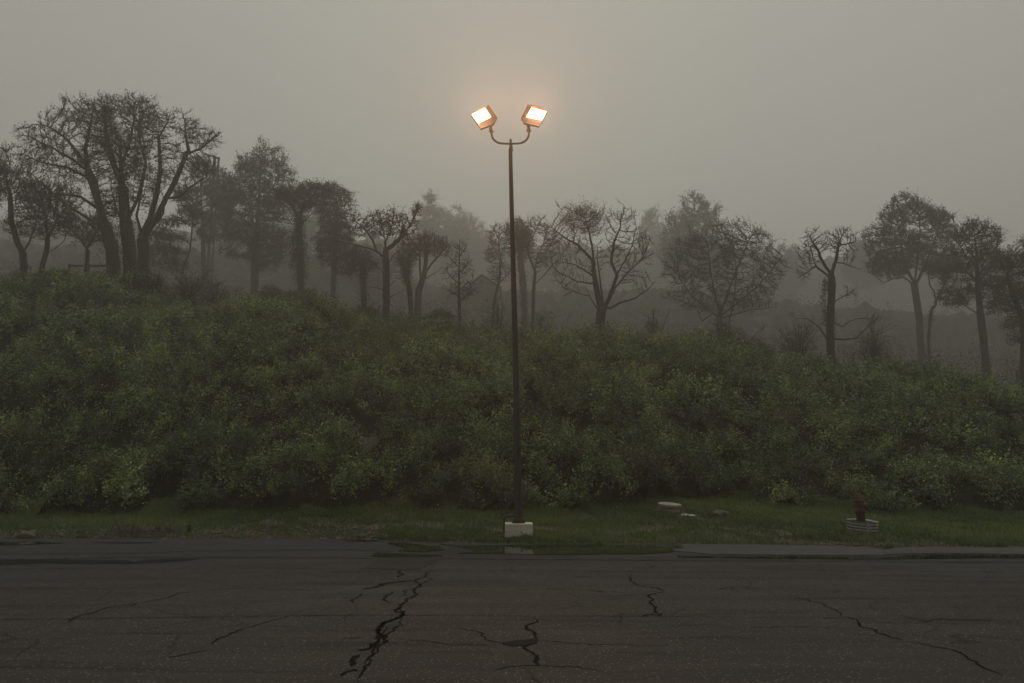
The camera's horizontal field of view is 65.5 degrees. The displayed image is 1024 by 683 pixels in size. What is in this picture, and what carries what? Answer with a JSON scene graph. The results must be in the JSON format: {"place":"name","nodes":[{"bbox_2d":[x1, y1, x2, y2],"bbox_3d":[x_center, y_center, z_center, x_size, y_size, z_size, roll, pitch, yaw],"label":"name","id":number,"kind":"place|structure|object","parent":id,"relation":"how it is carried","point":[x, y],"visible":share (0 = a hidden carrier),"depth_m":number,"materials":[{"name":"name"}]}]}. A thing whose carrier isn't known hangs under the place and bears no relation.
{"place":"outdoors","nodes":[
{"label":"outdoors","id":0,"kind":"place"},
{"bbox_2d":[0,538,1023,682],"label":"road","id":1,"kind":"structure","parent":0,"point":[170,610],"depth_m":9.19,"materials":[{"name":"grey asphalt"}]},
{"bbox_2d":[0,541,60,544],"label":"puddle","id":2,"kind":"object","parent":1,"relation":"on","point":[19,542],"visible":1,"depth_m":17.90,"materials":[{"name":"black liquid"}]},
{"bbox_2d":[342,539,377,541],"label":"puddle","id":3,"kind":"object","parent":1,"relation":"on","point":[354,540],"visible":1,"depth_m":18.38,"materials":[{"name":"black liquid"}]},
{"bbox_2d":[371,552,437,556],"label":"puddle","id":4,"kind":"object","parent":1,"relation":"on","point":[378,554],"visible":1,"depth_m":15.29,"materials":[{"name":"black liquid"}]},
{"bbox_2d":[388,542,443,551],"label":"puddle","id":5,"kind":"object","parent":1,"relation":"on","point":[409,547],"visible":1,"depth_m":16.79,"materials":[{"name":"black liquid"}]},
{"bbox_2d":[0,522,1021,547],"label":"rubble","id":6,"kind":"object","parent":1,"relation":"on","point":[366,529],"visible":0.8,"depth_m":19.14,"materials":[{"name":"grey stone"}]},
{"bbox_2d":[443,544,672,554],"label":"puddle","id":7,"kind":"object","parent":1,"relation":"on","point":[576,549],"visible":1,"depth_m":16.39,"materials":[{"name":"black liquid"}]},
{"bbox_2d":[674,544,1023,555],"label":"curb","id":8,"kind":"object","parent":1,"relation":"on","point":[735,549],"visible":0.71,"depth_m":16.11,"materials":[{"name":"grey concrete"}]},
{"bbox_2d":[677,554,1023,558],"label":"puddle","id":9,"kind":"object","parent":1,"relation":"on","point":[928,556],"visible":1,"depth_m":15.13,"materials":[{"name":"black liquid"}]},
{"bbox_2d":[0,312,1023,547],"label":"ground","id":10,"kind":"structure","parent":0,"point":[376,526],"depth_m":19.22,"materials":[{"name":"green plant"}]},
{"bbox_2d":[0,152,16,209],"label":"leafy tree","id":11,"kind":"object","parent":10,"relation":"on","point":[4,170],"visible":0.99,"depth_m":54.50,"materials":[{"name":"green plant"}]},
{"bbox_2d":[0,142,52,279],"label":"tree","id":12,"kind":"object","parent":10,"relation":"on","point":[14,232],"visible":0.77,"depth_m":55.77,"materials":[{"name":"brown plant"}]},
{"bbox_2d":[18,530,37,538],"bbox_3d":[-11.619,4.709,19.091,0.456,0.317,0.299,17,-13,-14],"label":"rock","id":13,"kind":"object","parent":10,"relation":"on","point":[23,534],"visible":0.66,"depth_m":19.00,"materials":[{"name":"grey stone"}]},
{"bbox_2d":[8,263,60,281],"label":"bush","id":14,"kind":"object","parent":10,"relation":"on","point":[20,274],"visible":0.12,"depth_m":50.83,"materials":[{"name":"green plant"}]},
{"bbox_2d":[12,170,85,271],"bbox_3d":[-32.596,-7.198,55.749,5.068,10.296,3.031,0,-9,0],"label":"tree","id":15,"kind":"object","parent":10,"relation":"on","point":[51,227],"visible":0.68,"depth_m":55.77,"materials":[{"name":"brown plant"}]},
{"bbox_2d":[8,91,125,275],"bbox_3d":[-30.003,-9.769,54.259,9.103,15.359,3.987,0,-9,0],"label":"oak tree","id":16,"kind":"object","parent":10,"relation":"on","point":[110,243],"visible":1,"depth_m":54.27,"materials":[{"name":"brown plant"}]},
{"bbox_2d":[55,204,119,271],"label":"tree","id":17,"kind":"object","parent":10,"relation":"on","point":[93,234],"visible":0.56,"depth_m":57.65,"materials":[{"name":"green plant"}]},
{"bbox_2d":[68,264,109,277],"bbox_3d":[-27.612,-3.627,51.739,2.626,2.928,0.196,0,-9,0],"label":"rail fence","id":18,"kind":"object","parent":10,"relation":"on","point":[89,266],"visible":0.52,"depth_m":51.86,"materials":[{"name":"wood"}]},
{"bbox_2d":[86,89,164,278],"bbox_3d":[-27.268,-9.961,55.126,5.802,15.731,3.597,0,-9,0],"label":"oak tree","id":19,"kind":"object","parent":10,"relation":"on","point":[125,211],"visible":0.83,"depth_m":55.31,"materials":[{"name":"brown plant"}]},
{"bbox_2d":[134,266,177,297],"bbox_3d":[-22.683,-3.642,50.226,2.762,2.703,2.212,0,-9,0],"label":"twiggy bush","id":20,"kind":"object","parent":10,"relation":"on","point":[157,278],"visible":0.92,"depth_m":50.08,"materials":[{"name":"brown plant"}]},
{"bbox_2d":[137,184,208,287],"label":"layered tree","id":21,"kind":"object","parent":10,"relation":"on","point":[195,214],"visible":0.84,"depth_m":76.36,"materials":[{"name":"green plant"}]},
{"bbox_2d":[134,104,224,274],"bbox_3d":[-22.422,-9.252,53.153,6.399,13.947,2.850,0,-9,0],"label":"oak tree","id":22,"kind":"object","parent":10,"relation":"on","point":[143,242],"visible":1,"depth_m":53.19,"materials":[{"name":"brown plant"}]},
{"bbox_2d":[184,518,192,532],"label":"weed","id":23,"kind":"object","parent":10,"relation":"on","point":[189,527],"visible":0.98,"depth_m":19.42,"materials":[{"name":"green plant"}]},
{"bbox_2d":[168,268,213,305],"bbox_3d":[-19.818,-3.061,49.700,3.086,3.168,2.303,3,-9,-18],"label":"twiggy bush","id":24,"kind":"object","parent":10,"relation":"on","point":[191,292],"visible":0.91,"depth_m":49.45,"materials":[{"name":"brown plant"}]},
{"bbox_2d":[169,155,239,301],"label":"slender tree","id":25,"kind":"object","parent":10,"relation":"on","point":[209,191],"visible":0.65,"depth_m":97.37,"materials":[{"name":"green plant"}]},
{"bbox_2d":[205,156,219,302],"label":"trunk","id":26,"kind":"object","parent":10,"relation":"on","point":[209,258],"visible":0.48,"depth_m":107.90,"materials":[{"name":"wood"}]},
{"bbox_2d":[196,273,233,307],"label":"twiggy bush","id":27,"kind":"object","parent":10,"relation":"on","point":[216,293],"visible":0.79,"depth_m":48.92,"materials":[{"name":"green plant"}]},
{"bbox_2d":[193,179,264,254],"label":"round tree","id":28,"kind":"object","parent":10,"relation":"on","point":[225,243],"visible":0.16,"depth_m":197.76,"materials":[{"name":"green plant"}]},
{"bbox_2d":[214,137,298,297],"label":"leafy tree","id":29,"kind":"object","parent":10,"relation":"on","point":[255,255],"visible":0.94,"depth_m":86.80,"materials":[{"name":"green plant"}]},
{"bbox_2d":[254,281,318,302],"bbox_3d":[-13.033,-2.407,46.929,4.674,2.633,3.574,0,-9,0],"label":"bush","id":30,"kind":"object","parent":10,"relation":"on","point":[280,294],"visible":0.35,"depth_m":46.23,"materials":[{"name":"green plant"}]},
{"bbox_2d":[267,177,343,298],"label":"ivy tree","id":31,"kind":"object","parent":10,"relation":"on","point":[292,197],"visible":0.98,"depth_m":70.32,"materials":[{"name":"green plant"}]},
{"bbox_2d":[269,205,358,265],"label":"round tree","id":32,"kind":"object","parent":10,"relation":"on","point":[311,228],"visible":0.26,"depth_m":198.46,"materials":[{"name":"green plant"}]},
{"bbox_2d":[309,183,357,299],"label":"ivy tree","id":33,"kind":"object","parent":10,"relation":"on","point":[334,226],"visible":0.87,"depth_m":76.23,"materials":[{"name":"green plant"}]},
{"bbox_2d":[334,239,381,314],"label":"ivy tree","id":34,"kind":"object","parent":10,"relation":"on","point":[361,261],"visible":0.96,"depth_m":61.51,"materials":[{"name":"green plant"}]},
{"bbox_2d":[352,304,386,322],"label":"bush","id":35,"kind":"object","parent":10,"relation":"on","point":[370,309],"visible":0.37,"depth_m":46.31,"materials":[{"name":"green plant"}]},
{"bbox_2d":[336,238,416,312],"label":"round tree","id":36,"kind":"object","parent":10,"relation":"on","point":[378,279],"visible":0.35,"depth_m":127.47,"materials":[{"name":"green plant"}]},
{"bbox_2d":[330,201,424,324],"bbox_3d":[-8.255,-4.369,48.776,5.780,9.083,2.312,0,-9,0],"label":"bare tree","id":37,"kind":"object","parent":10,"relation":"on","point":[403,231],"visible":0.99,"depth_m":48.92,"materials":[{"name":"brown plant"}]},
{"bbox_2d":[390,244,419,322],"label":"ivy tree","id":38,"kind":"object","parent":10,"relation":"on","point":[405,271],"visible":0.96,"depth_m":58.36,"materials":[{"name":"green plant"}]},
{"bbox_2d":[393,226,452,317],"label":"forked tree","id":39,"kind":"object","parent":10,"relation":"on","point":[428,243],"visible":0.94,"depth_m":65.68,"materials":[{"name":"brown plant"}]},
{"bbox_2d":[405,305,460,330],"bbox_3d":[-4.444,-0.993,45.621,3.623,2.419,2.228,1,-9,-9],"label":"bush","id":40,"kind":"object","parent":10,"relation":"on","point":[437,312],"visible":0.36,"depth_m":45.34,"materials":[{"name":"green plant"}]},
{"bbox_2d":[408,188,474,285],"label":"spruce tree","id":41,"kind":"object","parent":10,"relation":"on","point":[433,223],"visible":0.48,"depth_m":247.11,"materials":[{"name":"green plant"}]},
{"bbox_2d":[436,237,477,327],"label":"young tree","id":42,"kind":"object","parent":10,"relation":"on","point":[458,294],"visible":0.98,"depth_m":53.18,"materials":[{"name":"green plant"}]},
{"bbox_2d":[439,203,507,285],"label":"round tree","id":43,"kind":"object","parent":10,"relation":"on","point":[472,244],"visible":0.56,"depth_m":286.70,"materials":[{"name":"green plant"}]},
{"bbox_2d":[466,274,501,330],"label":"house","id":44,"kind":"structure","parent":10,"relation":"on","point":[483,285],"depth_m":106.17,"materials":[{"name":"grey"}]},
{"bbox_2d":[478,289,511,330],"bbox_3d":[-0.982,-1.112,52.684,2.830,4.931,3.247,3,-9,-17],"label":"twiggy bush","id":45,"kind":"object","parent":10,"relation":"on","point":[497,311],"visible":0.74,"depth_m":52.77,"materials":[{"name":"brown plant"}]},
{"bbox_2d":[482,221,524,326],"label":"bare tree","id":46,"kind":"object","parent":10,"relation":"on","point":[500,263],"visible":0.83,"depth_m":73.93,"materials":[{"name":"brown plant"}]},
{"bbox_2d":[471,105,547,538],"bbox_3d":[-0.070,-0.636,19.232,1.925,10.866,0.607,0,-9,0],"label":"street lamp","id":47,"kind":"object","parent":10,"relation":"on","point":[484,117],"visible":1,"depth_m":19.15,"materials":[{"name":"dark painted metal"},{"name":"glowing lamp glass"}]},
{"bbox_2d":[0,232,1019,392],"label":"wood","id":48,"kind":"object","parent":10,"relation":"on","point":[957,332],"visible":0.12,"depth_m":153.99,"materials":[{"name":"green plant"}]},
{"bbox_2d":[0,255,1019,390],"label":"thicket","id":49,"kind":"object","parent":10,"relation":"on","point":[854,356],"visible":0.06,"depth_m":61.81,"materials":[{"name":"green plant"}]},
{"bbox_2d":[0,264,1023,515],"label":"undergrowth","id":50,"kind":"object","parent":10,"relation":"on","point":[108,398],"visible":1,"depth_m":27.66,"materials":[{"name":"green plant"}]},
{"bbox_2d":[0,215,1023,315],"bbox_3d":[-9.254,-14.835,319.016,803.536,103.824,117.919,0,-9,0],"label":"wood","id":51,"kind":"object","parent":10,"relation":"on","point":[897,293],"visible":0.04,"depth_m":298.14,"materials":[{"name":"grey plant"}]},
{"bbox_2d":[500,215,539,330],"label":"ivy tree","id":52,"kind":"object","parent":10,"relation":"on","point":[523,289],"visible":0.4,"depth_m":85.94,"materials":[{"name":"green plant"}]},
{"bbox_2d":[504,213,563,331],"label":"bare tree","id":53,"kind":"object","parent":10,"relation":"on","point":[539,253],"visible":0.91,"depth_m":70.03,"materials":[{"name":"brown plant"}]},
{"bbox_2d":[518,308,566,334],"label":"twiggy bush","id":54,"kind":"object","parent":10,"relation":"on","point":[540,319],"visible":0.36,"depth_m":50.53,"materials":[{"name":"brown plant"}]},
{"bbox_2d":[524,229,607,292],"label":"round tree","id":55,"kind":"object","parent":10,"relation":"on","point":[566,279],"visible":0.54,"depth_m":236.82,"materials":[{"name":"green plant"}]},
{"bbox_2d":[544,195,656,331],"bbox_3d":[5.646,-3.914,50.648,7.300,11.691,3.941,0,-9,0],"label":"bare tree","id":56,"kind":"object","parent":10,"relation":"on","point":[602,307],"visible":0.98,"depth_m":50.87,"materials":[{"name":"brown plant"}]},
{"bbox_2d":[628,204,670,285],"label":"round tree","id":57,"kind":"object","parent":10,"relation":"on","point":[650,215],"visible":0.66,"depth_m":301.83,"materials":[{"name":"green plant"}]},
{"bbox_2d":[640,300,672,336],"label":"twiggy bush","id":58,"kind":"object","parent":10,"relation":"on","point":[651,325],"visible":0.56,"depth_m":47.71,"materials":[{"name":"brown plant"}]},
{"bbox_2d":[658,502,681,512],"bbox_3d":[4.118,4.388,20.770,0.607,0.374,0.605,0,-9,0],"label":"concrete riser","id":59,"kind":"object","parent":10,"relation":"on","point":[672,507],"visible":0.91,"depth_m":20.59,"materials":[{"name":"grey concrete"}]},
{"bbox_2d":[681,513,694,516],"bbox_3d":[4.474,4.399,20.145,0.346,0.088,0.370,8,-11,-16],"label":"broken stone","id":60,"kind":"object","parent":10,"relation":"on","point":[689,515],"visible":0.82,"depth_m":20.04,"materials":[{"name":"grey stone"}]},
{"bbox_2d":[652,189,744,294],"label":"tall tree","id":61,"kind":"object","parent":10,"relation":"on","point":[679,227],"visible":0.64,"depth_m":169.57,"materials":[{"name":"green plant"}]},
{"bbox_2d":[694,314,739,341],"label":"twiggy bush","id":62,"kind":"object","parent":10,"relation":"on","point":[722,327],"visible":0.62,"depth_m":42.59,"materials":[{"name":"brown plant"}]},
{"bbox_2d":[712,510,729,515],"bbox_3d":[5.325,4.371,20.260,0.525,0.179,0.342,12,-12,-15],"label":"rock","id":63,"kind":"object","parent":10,"relation":"on","point":[719,512],"visible":0.73,"depth_m":20.14,"materials":[{"name":"grey stone"}]},
{"bbox_2d":[657,216,793,334],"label":"round tree","id":64,"kind":"object","parent":10,"relation":"on","point":[729,250],"visible":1,"depth_m":65.35,"materials":[{"name":"green plant"}]},
{"bbox_2d":[713,323,772,353],"bbox_3d":[12.183,0.158,43.847,3.934,2.342,3.037,0,-9,0],"label":"bush","id":65,"kind":"object","parent":10,"relation":"on","point":[759,344],"visible":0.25,"depth_m":43.42,"materials":[{"name":"green plant"}]},
{"bbox_2d":[761,239,820,301],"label":"round tree","id":66,"kind":"object","parent":10,"relation":"on","point":[791,280],"visible":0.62,"depth_m":236.47,"materials":[{"name":"green plant"}]},
{"bbox_2d":[772,312,825,359],"bbox_3d":[16.271,0.327,45.443,3.132,4.301,2.999,0,-9,0],"label":"twiggy bush","id":67,"kind":"object","parent":10,"relation":"on","point":[798,343],"visible":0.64,"depth_m":45.40,"materials":[{"name":"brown plant"}]},
{"bbox_2d":[791,223,884,363],"bbox_3d":[20.107,-1.946,48.888,6.147,11.054,2.185,0,-9,0],"label":"dead tree","id":68,"kind":"object","parent":10,"relation":"on","point":[830,315],"visible":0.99,"depth_m":49.09,"materials":[{"name":"brown plant"}]},
{"bbox_2d":[835,236,886,306],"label":"round tree","id":69,"kind":"object","parent":10,"relation":"on","point":[852,274],"visible":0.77,"depth_m":221.92,"materials":[{"name":"green plant"}]},
{"bbox_2d":[846,518,878,534],"bbox_3d":[8.155,4.389,18.540,0.719,0.498,0.724,0,-9,0],"label":"corrugated collar","id":70,"kind":"object","parent":10,"relation":"on","point":[852,524],"visible":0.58,"depth_m":18.30,"materials":[{"name":"metal"}]},
{"bbox_2d":[853,491,869,521],"bbox_3d":[8.154,3.898,18.654,0.272,0.776,0.347,4,-10,-23],"label":"fire hydrant","id":71,"kind":"object","parent":70,"relation":"on","point":[860,506],"visible":0.97,"depth_m":18.57,"materials":[{"name":"red metal"}]},
{"bbox_2d":[844,314,906,369],"bbox_3d":[20.800,0.993,46.438,3.361,4.846,2.909,4,-10,-24],"label":"twiggy bush","id":72,"kind":"object","parent":10,"relation":"on","point":[873,346],"visible":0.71,"depth_m":46.32,"materials":[{"name":"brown plant"}]},
{"bbox_2d":[880,541,902,548],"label":"weed","id":73,"kind":"object","parent":10,"relation":"on","point":[887,546],"visible":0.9,"depth_m":16.63,"materials":[{"name":"green plant"}]},
{"bbox_2d":[857,187,963,366],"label":"leafy tree","id":74,"kind":"object","parent":10,"relation":"on","point":[934,218],"visible":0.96,"depth_m":86.28,"materials":[{"name":"green plant"}]},
{"bbox_2d":[915,248,966,367],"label":"crooked tree","id":75,"kind":"object","parent":10,"relation":"on","point":[930,272],"visible":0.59,"depth_m":73.61,"materials":[{"name":"green plant"}]},
{"bbox_2d":[932,214,1016,377],"bbox_3d":[36.904,-0.752,62.993,6.892,19.066,3.320,0,-9,0],"label":"leafy tree","id":76,"kind":"object","parent":10,"relation":"on","point":[977,278],"visible":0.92,"depth_m":63.34,"materials":[{"name":"green plant"}]},
{"bbox_2d":[989,234,1023,388],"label":"leafy tree","id":77,"kind":"object","parent":10,"relation":"on","point":[1011,296],"visible":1,"depth_m":50.95,"materials":[{"name":"green plant"}]},
{"bbox_2d":[0,0,1023,261],"label":"sky","id":78,"kind":"structure","parent":0,"point":[791,116],"materials":[{"name":"grey"}]}
]}

